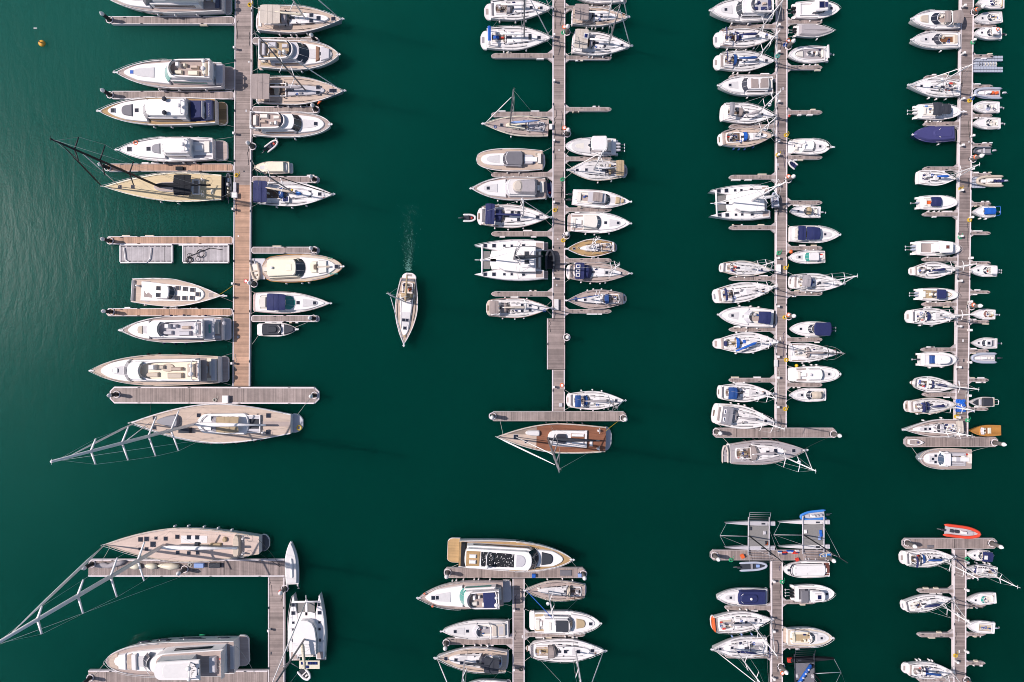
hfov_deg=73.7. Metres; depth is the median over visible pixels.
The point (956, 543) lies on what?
floating pontoon
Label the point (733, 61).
sailing yacht
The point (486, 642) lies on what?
finger pier
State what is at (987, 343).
motorboat
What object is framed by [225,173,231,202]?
inflatable boat
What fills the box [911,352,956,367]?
motorboat
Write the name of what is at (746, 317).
motorboat
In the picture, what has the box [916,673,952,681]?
finger pier
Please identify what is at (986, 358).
inflatable boat
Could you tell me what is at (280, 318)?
finger pier
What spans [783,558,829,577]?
motorboat
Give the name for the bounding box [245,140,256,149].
mooring pile
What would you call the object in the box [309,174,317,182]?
mooring pile
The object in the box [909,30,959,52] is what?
motorboat
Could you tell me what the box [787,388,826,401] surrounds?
motorboat
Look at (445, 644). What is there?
mooring pile
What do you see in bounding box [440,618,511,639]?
motorboat
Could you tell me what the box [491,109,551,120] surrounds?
finger pier
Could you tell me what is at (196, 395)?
floating pontoon
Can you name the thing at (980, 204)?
finger pier
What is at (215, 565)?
dock box
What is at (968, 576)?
finger pier
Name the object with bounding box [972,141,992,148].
finger pier
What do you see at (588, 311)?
finger pier
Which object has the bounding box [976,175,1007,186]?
inflatable boat
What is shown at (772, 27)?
finger pier
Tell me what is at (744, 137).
sailing yacht
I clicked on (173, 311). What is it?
finger pier
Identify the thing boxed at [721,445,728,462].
inflatable boat
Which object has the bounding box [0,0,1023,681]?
water
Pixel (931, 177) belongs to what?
sailing yacht
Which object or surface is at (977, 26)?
finger pier
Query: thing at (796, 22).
finger pier
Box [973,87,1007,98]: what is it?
inflatable boat
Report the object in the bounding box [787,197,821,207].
finger pier
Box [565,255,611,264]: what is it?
finger pier
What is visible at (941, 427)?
sailing yacht
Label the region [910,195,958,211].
motorboat
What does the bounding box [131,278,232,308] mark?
motor yacht
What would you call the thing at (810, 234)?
motorboat
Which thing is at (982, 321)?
finger pier
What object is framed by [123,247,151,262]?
pipe frame
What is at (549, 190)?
inflatable boat
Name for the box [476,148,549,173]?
motor yacht
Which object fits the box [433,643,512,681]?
sailing yacht
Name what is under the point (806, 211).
motorboat
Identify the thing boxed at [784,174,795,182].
mooring pile
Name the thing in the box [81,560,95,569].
mooring pile
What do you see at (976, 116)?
finger pier
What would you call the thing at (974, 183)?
floating dock
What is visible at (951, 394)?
finger pier
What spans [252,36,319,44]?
finger pier
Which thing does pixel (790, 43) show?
mooring pile
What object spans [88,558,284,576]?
floating pontoon
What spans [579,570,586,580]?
mooring pile
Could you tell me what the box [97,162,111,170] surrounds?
mooring pile
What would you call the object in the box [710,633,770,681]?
sailing yacht
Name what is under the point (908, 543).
mooring pile
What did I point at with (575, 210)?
finger pier
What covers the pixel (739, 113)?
sailing yacht
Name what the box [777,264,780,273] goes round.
dock box
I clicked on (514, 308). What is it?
sailing yacht
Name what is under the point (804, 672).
racing catamaran
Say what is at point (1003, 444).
mooring pile
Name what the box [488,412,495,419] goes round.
mooring pile
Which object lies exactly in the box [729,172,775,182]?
finger pier
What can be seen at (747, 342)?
sailing yacht
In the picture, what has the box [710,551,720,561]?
mooring pile
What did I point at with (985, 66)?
jet ski dock
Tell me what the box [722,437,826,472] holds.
sailing yacht
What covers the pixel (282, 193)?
sailing yacht
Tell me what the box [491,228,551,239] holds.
finger pier
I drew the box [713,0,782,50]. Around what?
sailing yacht
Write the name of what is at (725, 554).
floating pontoon
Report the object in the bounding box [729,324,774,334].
finger pier
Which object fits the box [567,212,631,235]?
motorboat
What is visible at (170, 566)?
sail bag
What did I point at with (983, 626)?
motorboat
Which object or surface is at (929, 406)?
sailing yacht
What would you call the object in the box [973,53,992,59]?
finger pier
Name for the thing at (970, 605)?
finger pier
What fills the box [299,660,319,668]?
solar arch
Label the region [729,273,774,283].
finger pier
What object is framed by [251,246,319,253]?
finger pier
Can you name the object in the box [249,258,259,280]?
inflatable boat
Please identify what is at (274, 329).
motorboat
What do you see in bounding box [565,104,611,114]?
finger pier
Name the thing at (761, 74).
finger pier
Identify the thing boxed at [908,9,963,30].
motorboat
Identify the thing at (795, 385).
finger pier
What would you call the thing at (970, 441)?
floating pontoon
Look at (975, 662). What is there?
finger pier
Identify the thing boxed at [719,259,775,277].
sailing yacht
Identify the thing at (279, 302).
motor yacht
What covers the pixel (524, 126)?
sailing yacht
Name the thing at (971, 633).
finger pier
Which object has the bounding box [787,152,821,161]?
finger pier
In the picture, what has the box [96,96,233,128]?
motor yacht
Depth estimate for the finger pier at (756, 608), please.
122.42 m
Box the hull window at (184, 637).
[179,637,205,638]
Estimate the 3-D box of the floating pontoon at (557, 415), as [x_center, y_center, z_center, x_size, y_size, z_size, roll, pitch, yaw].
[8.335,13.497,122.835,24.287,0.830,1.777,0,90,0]
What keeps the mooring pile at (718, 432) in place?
in the water
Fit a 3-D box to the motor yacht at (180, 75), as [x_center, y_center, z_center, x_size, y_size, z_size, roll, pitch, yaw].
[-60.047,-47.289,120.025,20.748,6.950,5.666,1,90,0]
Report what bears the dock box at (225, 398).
on the floating pontoon at (196, 395)
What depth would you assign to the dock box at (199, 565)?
121.82 m
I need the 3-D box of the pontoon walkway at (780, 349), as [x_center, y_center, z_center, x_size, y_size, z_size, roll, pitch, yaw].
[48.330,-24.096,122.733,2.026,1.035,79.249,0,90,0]
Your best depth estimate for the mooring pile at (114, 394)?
121.22 m
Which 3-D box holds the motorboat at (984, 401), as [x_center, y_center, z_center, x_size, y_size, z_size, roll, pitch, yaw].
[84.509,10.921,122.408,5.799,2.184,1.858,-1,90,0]
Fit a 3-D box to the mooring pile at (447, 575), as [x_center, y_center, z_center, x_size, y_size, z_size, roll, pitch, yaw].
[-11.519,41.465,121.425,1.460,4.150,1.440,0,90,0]
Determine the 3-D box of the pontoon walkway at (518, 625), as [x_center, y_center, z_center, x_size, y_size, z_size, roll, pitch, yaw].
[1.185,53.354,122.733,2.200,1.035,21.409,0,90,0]
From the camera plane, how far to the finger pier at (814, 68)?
122.45 m
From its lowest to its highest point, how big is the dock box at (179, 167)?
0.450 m
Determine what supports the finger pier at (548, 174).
on the water
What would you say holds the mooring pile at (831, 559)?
in the water
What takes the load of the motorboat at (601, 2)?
on the water
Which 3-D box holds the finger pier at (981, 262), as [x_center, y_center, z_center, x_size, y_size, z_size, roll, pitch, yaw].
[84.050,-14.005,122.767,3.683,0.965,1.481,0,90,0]
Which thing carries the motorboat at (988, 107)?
on the water
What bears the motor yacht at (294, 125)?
on the water
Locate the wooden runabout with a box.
[968,425,1000,435]
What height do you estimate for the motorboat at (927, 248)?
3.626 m
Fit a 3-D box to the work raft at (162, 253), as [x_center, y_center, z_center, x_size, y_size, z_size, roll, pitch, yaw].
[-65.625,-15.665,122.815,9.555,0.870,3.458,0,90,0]
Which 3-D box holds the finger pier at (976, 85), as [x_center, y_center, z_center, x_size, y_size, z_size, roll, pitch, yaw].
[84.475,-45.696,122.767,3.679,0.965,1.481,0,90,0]
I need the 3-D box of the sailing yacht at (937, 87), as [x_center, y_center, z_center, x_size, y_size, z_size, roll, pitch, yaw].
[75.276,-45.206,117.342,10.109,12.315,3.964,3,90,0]
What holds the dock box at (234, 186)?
on the pontoon walkway at (242, 213)
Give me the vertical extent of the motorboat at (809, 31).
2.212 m
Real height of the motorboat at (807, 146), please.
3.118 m
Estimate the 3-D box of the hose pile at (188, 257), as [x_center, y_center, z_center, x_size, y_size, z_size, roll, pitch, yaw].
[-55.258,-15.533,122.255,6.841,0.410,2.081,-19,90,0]
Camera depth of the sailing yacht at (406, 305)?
121.38 m
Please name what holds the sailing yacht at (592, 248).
on the water
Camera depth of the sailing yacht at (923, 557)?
121.66 m
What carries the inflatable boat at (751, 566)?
on the water
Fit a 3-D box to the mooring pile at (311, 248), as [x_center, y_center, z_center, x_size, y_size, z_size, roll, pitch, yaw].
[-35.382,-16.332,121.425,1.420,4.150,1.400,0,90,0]
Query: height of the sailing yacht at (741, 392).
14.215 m
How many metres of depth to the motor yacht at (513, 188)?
120.69 m
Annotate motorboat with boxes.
[252,161,292,173]
[252,322,307,343]
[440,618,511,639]
[469,678,510,681]
[563,189,631,207]
[565,136,624,157]
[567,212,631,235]
[577,0,625,5]
[716,587,767,606]
[717,75,774,98]
[717,305,773,328]
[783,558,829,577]
[783,626,834,647]
[785,583,835,602]
[786,0,840,21]
[787,45,833,65]
[787,138,834,154]
[787,364,841,382]
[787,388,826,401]
[788,24,835,40]
[788,225,840,242]
[788,249,824,263]
[789,205,825,217]
[789,321,835,337]
[905,240,962,257]
[907,102,966,122]
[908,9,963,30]
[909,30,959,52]
[909,288,959,302]
[910,126,958,145]
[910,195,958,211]
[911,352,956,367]
[966,591,996,604]
[966,620,998,633]
[967,549,993,561]
[969,397,998,406]
[970,265,1001,276]
[970,309,999,319]
[970,337,1001,348]
[971,206,1000,219]
[972,101,1003,113]
[972,117,1004,129]
[973,12,1002,24]
[973,27,1006,40]
[975,0,1003,10]
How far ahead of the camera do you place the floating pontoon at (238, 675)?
122.42 m
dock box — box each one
[175,166,183,169]
[194,563,204,567]
[209,562,220,567]
[222,395,228,402]
[232,192,237,197]
[233,182,236,191]
[554,299,558,309]
[560,570,571,575]
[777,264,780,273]
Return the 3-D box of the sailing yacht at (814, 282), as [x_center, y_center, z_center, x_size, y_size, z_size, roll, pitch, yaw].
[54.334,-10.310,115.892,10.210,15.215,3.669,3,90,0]
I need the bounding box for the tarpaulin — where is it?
[955,399,965,411]
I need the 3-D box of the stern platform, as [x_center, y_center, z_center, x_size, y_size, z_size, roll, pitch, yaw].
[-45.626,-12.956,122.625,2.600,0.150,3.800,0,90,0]
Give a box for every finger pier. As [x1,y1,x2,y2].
[106,307,232,315]
[107,162,233,172]
[107,235,232,245]
[111,15,234,26]
[111,90,233,99]
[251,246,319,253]
[251,315,319,322]
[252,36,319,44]
[252,105,319,113]
[252,175,319,183]
[444,633,511,648]
[491,49,552,62]
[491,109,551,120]
[491,169,551,180]
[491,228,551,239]
[491,288,551,299]
[525,628,584,639]
[565,3,611,13]
[565,53,611,63]
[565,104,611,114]
[565,154,611,163]
[565,205,611,214]
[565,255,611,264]
[565,306,611,315]
[724,602,770,612]
[725,650,770,660]
[729,21,775,32]
[729,71,775,82]
[729,121,775,132]
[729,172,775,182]
[729,222,775,233]
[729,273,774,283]
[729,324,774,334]
[729,374,774,385]
[783,597,815,606]
[783,642,813,650]
[787,62,821,72]
[787,107,821,116]
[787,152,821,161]
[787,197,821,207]
[787,243,821,252]
[787,289,821,298]
[787,335,821,344]
[787,380,821,389]
[788,17,821,26]
[916,585,953,595]
[916,629,952,639]
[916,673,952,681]
[920,344,955,354]
[921,254,956,264]
[921,299,956,309]
[922,119,958,129]
[922,164,957,172]
[922,209,957,219]
[922,389,954,399]
[923,72,959,80]
[925,28,959,31]
[966,573,983,579]
[966,602,985,608]
[966,631,985,637]
[966,660,985,666]
[969,347,988,354]
[969,377,988,383]
[969,406,987,411]
[970,289,989,295]
[970,318,988,324]
[971,200,990,207]
[971,230,990,236]
[971,260,990,265]
[972,112,992,118]
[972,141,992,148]
[972,171,991,177]
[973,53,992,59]
[973,83,992,89]
[974,22,995,28]
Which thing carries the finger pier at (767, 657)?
on the water
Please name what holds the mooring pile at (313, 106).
in the water
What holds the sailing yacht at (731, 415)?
on the water
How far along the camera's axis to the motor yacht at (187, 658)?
119.13 m
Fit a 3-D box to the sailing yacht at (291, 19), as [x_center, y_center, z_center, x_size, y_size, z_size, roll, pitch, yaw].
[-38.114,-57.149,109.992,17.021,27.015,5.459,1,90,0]
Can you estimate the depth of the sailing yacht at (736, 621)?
121.49 m
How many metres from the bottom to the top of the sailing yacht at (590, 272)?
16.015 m
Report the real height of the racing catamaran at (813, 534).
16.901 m
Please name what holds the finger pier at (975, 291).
on the water
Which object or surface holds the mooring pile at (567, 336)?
in the water
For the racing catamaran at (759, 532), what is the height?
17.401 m
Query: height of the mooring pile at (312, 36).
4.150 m
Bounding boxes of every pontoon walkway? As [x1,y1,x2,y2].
[232,0,252,385]
[268,577,285,681]
[512,578,524,681]
[547,318,564,368]
[552,0,564,317]
[552,370,564,410]
[770,560,782,681]
[774,0,787,427]
[951,549,966,681]
[953,0,973,436]
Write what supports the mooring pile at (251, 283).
in the water
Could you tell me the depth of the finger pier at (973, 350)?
122.42 m
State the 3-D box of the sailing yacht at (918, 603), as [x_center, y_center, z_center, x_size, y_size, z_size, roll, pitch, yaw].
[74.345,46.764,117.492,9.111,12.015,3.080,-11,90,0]
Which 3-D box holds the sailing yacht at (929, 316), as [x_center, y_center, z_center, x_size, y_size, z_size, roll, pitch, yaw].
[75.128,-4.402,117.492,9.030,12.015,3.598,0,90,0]
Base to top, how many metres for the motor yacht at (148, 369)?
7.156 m
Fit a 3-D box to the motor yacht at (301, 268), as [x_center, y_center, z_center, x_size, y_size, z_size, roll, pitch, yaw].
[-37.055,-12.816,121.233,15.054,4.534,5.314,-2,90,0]
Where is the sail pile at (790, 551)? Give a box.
[778,550,798,554]
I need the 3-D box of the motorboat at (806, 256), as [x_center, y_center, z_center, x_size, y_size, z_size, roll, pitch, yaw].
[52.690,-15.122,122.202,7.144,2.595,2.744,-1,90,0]
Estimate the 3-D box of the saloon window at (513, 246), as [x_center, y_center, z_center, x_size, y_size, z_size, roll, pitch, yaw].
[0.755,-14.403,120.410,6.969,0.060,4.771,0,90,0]
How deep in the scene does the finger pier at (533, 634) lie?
122.42 m
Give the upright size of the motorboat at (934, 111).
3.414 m
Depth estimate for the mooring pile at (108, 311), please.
121.52 m
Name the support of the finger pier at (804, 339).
on the water
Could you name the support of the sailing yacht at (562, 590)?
on the water
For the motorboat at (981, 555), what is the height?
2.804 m
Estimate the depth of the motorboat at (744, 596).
121.30 m
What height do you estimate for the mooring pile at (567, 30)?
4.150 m
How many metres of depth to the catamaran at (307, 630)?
121.30 m
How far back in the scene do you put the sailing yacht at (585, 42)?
121.30 m
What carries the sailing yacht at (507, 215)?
on the water
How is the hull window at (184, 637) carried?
in the motor yacht at (187, 658)
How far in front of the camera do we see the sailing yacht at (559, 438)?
121.22 m
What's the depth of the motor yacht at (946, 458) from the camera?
121.07 m
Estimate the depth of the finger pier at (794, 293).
122.42 m
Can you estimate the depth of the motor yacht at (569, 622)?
120.95 m
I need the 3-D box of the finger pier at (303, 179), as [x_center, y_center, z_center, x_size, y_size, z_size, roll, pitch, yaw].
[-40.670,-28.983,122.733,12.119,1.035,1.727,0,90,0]
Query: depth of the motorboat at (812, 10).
121.69 m
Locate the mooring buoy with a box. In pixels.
[38,40,45,46]
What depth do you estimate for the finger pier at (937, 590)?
122.42 m
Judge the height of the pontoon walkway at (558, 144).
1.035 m
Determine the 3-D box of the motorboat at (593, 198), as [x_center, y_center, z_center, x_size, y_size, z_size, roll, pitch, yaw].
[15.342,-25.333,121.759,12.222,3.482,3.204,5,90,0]
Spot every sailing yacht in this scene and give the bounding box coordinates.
[0,524,279,643]
[50,136,233,204]
[50,402,306,464]
[251,30,346,107]
[251,168,334,208]
[252,0,344,36]
[387,273,417,346]
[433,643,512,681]
[477,198,551,230]
[481,0,552,52]
[481,89,548,137]
[484,0,552,23]
[486,296,552,319]
[495,421,616,472]
[523,578,585,623]
[525,635,606,681]
[565,0,629,29]
[565,148,626,183]
[565,236,616,258]
[565,288,625,308]
[566,261,632,283]
[566,389,626,410]
[569,4,632,58]
[710,608,777,656]
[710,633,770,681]
[711,402,784,432]
[712,280,777,303]
[712,330,778,353]
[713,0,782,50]
[713,29,780,74]
[717,117,776,150]
[717,382,776,401]
[719,89,780,123]
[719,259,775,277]
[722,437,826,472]
[788,272,857,293]
[788,343,845,363]
[898,548,978,579]
[900,594,971,626]
[901,417,970,438]
[901,658,959,681]
[903,398,974,414]
[904,306,975,326]
[906,63,974,100]
[908,261,976,278]
[910,376,978,392]
[915,162,979,185]
[966,561,1019,588]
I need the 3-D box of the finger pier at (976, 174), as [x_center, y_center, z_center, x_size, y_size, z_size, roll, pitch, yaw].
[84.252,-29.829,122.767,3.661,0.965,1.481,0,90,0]
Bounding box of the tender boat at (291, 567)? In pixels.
[285,541,298,588]
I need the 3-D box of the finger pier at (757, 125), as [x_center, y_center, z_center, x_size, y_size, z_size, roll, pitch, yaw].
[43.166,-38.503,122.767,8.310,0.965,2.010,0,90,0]
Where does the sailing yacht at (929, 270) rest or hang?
on the water
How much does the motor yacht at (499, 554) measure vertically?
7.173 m
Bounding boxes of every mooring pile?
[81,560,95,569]
[83,674,93,681]
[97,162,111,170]
[99,11,112,23]
[100,88,113,98]
[100,237,113,244]
[101,308,114,314]
[107,391,119,397]
[176,565,188,575]
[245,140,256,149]
[247,280,257,287]
[278,585,288,594]
[308,314,316,321]
[309,33,318,41]
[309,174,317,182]
[309,246,317,253]
[309,391,317,398]
[310,103,319,112]
[442,639,449,650]
[444,569,451,578]
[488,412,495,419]
[562,231,569,239]
[563,24,570,35]
[563,127,570,137]
[563,333,570,340]
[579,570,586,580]
[619,414,627,421]
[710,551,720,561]
[712,428,722,435]
[777,663,788,674]
[784,38,795,49]
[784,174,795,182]
[784,313,795,319]
[824,554,835,562]
[829,430,841,437]
[903,539,916,548]
[962,676,971,681]
[967,303,982,309]
[969,154,984,162]
[970,4,985,15]
[987,539,1003,548]
[990,439,1006,446]
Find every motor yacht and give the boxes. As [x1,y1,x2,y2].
[89,353,231,385]
[94,634,253,680]
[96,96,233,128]
[111,0,232,16]
[113,59,233,91]
[114,136,230,164]
[118,314,231,344]
[131,278,232,308]
[250,111,332,139]
[251,291,331,313]
[252,39,340,72]
[262,254,344,284]
[416,578,511,609]
[447,537,577,571]
[469,176,546,202]
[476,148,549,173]
[525,609,601,635]
[709,0,773,25]
[912,447,986,469]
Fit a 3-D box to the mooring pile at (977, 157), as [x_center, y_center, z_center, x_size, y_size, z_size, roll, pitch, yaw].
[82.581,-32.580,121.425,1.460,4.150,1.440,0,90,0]
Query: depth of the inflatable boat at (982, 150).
122.50 m
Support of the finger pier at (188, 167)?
on the water
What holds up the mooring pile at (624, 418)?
in the water
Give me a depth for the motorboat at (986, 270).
121.83 m
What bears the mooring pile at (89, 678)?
in the water
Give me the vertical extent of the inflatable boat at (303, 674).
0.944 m
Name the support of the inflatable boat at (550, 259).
hanging from the catamaran at (514, 260)
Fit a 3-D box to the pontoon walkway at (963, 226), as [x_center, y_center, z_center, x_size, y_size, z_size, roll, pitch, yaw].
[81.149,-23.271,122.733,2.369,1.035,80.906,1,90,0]
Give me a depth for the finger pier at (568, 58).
122.42 m
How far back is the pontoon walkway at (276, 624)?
122.42 m
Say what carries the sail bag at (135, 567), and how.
on the floating pontoon at (249, 567)
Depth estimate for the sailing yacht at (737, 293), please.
121.68 m
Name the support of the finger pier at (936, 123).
on the water
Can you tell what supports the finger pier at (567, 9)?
on the water
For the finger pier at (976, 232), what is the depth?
122.42 m
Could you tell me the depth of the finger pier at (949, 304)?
122.42 m
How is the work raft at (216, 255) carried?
on the water
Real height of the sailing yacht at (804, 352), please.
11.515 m
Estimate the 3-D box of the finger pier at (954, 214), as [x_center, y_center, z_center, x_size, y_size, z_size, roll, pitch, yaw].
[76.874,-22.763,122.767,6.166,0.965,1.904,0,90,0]
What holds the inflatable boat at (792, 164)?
on the water
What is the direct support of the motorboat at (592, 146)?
on the water
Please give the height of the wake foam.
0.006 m
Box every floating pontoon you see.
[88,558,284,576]
[88,669,267,681]
[110,386,319,403]
[444,567,585,577]
[491,411,625,420]
[710,549,831,559]
[713,427,835,437]
[901,538,996,548]
[903,436,997,446]
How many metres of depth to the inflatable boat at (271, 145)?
122.50 m
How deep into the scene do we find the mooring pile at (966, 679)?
122.22 m
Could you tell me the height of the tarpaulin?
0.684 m
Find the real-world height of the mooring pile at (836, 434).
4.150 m
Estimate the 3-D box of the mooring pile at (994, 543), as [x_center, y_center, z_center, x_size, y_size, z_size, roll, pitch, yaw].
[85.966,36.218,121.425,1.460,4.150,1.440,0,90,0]
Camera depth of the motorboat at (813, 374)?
121.46 m
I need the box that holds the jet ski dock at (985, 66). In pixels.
[973,56,1002,72]
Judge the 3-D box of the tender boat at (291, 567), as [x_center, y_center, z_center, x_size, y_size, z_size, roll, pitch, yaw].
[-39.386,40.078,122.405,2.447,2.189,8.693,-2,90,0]
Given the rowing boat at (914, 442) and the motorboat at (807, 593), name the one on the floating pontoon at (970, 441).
the rowing boat at (914, 442)
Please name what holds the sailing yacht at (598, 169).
on the water
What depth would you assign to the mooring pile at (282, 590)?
121.30 m
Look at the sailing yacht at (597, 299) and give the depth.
121.67 m
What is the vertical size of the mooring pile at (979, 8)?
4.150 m
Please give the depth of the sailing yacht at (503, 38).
121.50 m
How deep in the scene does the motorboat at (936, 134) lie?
121.07 m
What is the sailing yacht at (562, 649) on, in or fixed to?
on the water
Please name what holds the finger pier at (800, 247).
on the water
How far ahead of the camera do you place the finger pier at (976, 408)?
122.42 m
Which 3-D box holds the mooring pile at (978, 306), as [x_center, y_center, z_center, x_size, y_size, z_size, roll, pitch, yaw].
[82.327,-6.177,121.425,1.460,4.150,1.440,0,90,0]
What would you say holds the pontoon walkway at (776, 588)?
on the water
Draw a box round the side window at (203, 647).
[174,646,212,650]
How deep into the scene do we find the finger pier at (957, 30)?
122.42 m
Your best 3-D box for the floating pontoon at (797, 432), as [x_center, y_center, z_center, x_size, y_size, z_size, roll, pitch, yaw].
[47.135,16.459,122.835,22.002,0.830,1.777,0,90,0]
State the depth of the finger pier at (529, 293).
122.42 m
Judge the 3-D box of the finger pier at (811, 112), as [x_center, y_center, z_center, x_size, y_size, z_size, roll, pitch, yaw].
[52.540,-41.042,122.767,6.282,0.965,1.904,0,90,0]
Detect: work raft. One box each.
[119,244,173,262]
[182,244,229,262]
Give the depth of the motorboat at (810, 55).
121.81 m
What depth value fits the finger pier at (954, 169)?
122.42 m
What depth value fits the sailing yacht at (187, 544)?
120.82 m
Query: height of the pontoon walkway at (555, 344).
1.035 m
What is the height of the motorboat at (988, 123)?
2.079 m
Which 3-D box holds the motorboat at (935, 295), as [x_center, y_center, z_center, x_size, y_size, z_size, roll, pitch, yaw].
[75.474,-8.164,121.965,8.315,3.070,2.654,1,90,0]
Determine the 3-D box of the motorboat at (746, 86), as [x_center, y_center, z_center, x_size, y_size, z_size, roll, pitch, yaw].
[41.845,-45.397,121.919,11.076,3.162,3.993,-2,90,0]
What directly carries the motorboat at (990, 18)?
on the water
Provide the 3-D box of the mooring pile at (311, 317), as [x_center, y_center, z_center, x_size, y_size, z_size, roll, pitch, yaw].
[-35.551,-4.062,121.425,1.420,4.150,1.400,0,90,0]
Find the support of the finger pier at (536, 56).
on the water
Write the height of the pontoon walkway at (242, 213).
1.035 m
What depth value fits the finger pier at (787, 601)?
122.42 m
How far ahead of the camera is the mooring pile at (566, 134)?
122.11 m
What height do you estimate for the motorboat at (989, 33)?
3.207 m
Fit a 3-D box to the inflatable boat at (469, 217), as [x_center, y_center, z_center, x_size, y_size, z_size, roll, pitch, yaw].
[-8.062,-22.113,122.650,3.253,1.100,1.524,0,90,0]
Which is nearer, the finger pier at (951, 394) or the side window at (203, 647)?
the side window at (203, 647)
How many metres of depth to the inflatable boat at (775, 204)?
121.34 m
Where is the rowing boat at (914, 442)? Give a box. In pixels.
[907,439,923,444]
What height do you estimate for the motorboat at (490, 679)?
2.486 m
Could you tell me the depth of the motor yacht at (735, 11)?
120.92 m
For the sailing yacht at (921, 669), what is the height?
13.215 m
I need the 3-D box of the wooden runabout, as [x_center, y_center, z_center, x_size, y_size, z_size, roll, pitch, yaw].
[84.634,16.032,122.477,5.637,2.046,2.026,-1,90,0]
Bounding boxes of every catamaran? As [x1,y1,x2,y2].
[269,592,327,681]
[475,239,547,280]
[708,179,785,220]
[720,512,786,565]
[774,516,847,562]
[787,650,844,681]
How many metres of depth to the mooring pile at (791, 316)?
120.72 m
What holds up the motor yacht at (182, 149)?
on the water
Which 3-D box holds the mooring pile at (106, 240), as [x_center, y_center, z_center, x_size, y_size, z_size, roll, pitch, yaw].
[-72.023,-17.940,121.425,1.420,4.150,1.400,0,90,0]
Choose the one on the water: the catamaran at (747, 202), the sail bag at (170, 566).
the catamaran at (747, 202)
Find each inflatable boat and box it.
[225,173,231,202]
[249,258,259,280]
[262,139,278,152]
[297,669,310,680]
[460,214,475,221]
[545,249,554,269]
[547,178,551,197]
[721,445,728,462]
[737,561,767,571]
[771,192,779,211]
[788,160,797,169]
[800,509,831,519]
[819,552,830,557]
[940,524,980,538]
[970,352,1001,363]
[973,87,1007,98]
[973,147,996,154]
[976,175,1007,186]
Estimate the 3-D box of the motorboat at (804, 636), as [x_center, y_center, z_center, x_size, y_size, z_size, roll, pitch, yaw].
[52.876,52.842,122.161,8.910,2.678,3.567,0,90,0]
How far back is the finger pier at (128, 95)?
122.42 m
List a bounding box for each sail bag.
[95,560,125,567]
[130,564,140,569]
[145,563,157,569]
[157,563,179,569]
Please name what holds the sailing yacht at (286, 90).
on the water
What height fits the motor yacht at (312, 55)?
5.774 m
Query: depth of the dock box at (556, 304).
121.92 m
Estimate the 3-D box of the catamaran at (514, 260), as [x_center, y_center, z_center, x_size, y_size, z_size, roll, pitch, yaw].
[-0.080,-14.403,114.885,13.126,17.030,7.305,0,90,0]
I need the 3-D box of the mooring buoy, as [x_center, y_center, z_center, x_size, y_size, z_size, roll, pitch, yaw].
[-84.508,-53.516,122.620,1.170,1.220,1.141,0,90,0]
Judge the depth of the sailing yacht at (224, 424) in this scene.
121.00 m
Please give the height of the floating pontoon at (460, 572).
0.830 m
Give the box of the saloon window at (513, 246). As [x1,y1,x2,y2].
[501,246,535,272]
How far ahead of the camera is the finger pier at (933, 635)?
122.42 m
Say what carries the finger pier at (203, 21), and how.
on the water
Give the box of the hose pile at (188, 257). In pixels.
[186,248,221,262]
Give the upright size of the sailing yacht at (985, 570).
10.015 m
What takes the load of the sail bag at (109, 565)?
on the floating pontoon at (249, 567)
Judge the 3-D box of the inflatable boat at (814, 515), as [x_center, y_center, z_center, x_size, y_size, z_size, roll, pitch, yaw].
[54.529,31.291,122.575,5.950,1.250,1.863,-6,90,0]
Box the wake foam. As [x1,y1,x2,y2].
[400,205,415,270]
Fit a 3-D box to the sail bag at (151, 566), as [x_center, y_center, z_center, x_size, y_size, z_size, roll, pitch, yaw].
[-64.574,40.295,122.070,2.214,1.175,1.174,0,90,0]
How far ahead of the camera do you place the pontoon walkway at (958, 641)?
122.42 m
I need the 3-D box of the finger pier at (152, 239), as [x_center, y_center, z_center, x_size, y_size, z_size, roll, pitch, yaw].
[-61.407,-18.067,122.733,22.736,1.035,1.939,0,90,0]
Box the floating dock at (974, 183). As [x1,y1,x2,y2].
[972,177,984,187]
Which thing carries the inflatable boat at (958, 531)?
on the water
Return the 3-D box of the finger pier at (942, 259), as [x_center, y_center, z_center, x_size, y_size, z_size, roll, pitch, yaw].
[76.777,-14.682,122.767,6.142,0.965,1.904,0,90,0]
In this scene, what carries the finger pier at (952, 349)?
on the water
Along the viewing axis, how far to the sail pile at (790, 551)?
122.13 m
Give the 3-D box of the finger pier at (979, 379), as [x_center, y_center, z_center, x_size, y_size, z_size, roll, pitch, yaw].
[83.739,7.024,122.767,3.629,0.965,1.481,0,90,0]
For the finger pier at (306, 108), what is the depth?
122.42 m
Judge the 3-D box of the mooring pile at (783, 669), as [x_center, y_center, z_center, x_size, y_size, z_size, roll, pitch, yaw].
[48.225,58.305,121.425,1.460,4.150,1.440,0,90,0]
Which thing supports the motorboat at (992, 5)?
on the water
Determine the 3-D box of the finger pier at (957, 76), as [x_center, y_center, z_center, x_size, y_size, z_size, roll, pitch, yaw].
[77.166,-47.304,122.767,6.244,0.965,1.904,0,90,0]
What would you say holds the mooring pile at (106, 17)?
in the water
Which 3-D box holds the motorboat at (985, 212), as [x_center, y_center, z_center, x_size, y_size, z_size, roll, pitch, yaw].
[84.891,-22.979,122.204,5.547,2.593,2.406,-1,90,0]
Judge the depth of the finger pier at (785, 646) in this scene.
122.42 m
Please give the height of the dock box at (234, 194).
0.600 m
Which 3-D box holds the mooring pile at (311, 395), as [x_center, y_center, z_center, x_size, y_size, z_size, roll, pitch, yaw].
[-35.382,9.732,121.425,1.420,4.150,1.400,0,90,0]
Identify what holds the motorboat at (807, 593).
on the water
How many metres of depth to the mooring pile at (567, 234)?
122.17 m
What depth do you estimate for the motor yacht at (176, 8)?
120.67 m
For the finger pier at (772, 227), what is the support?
on the water
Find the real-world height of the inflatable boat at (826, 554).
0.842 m

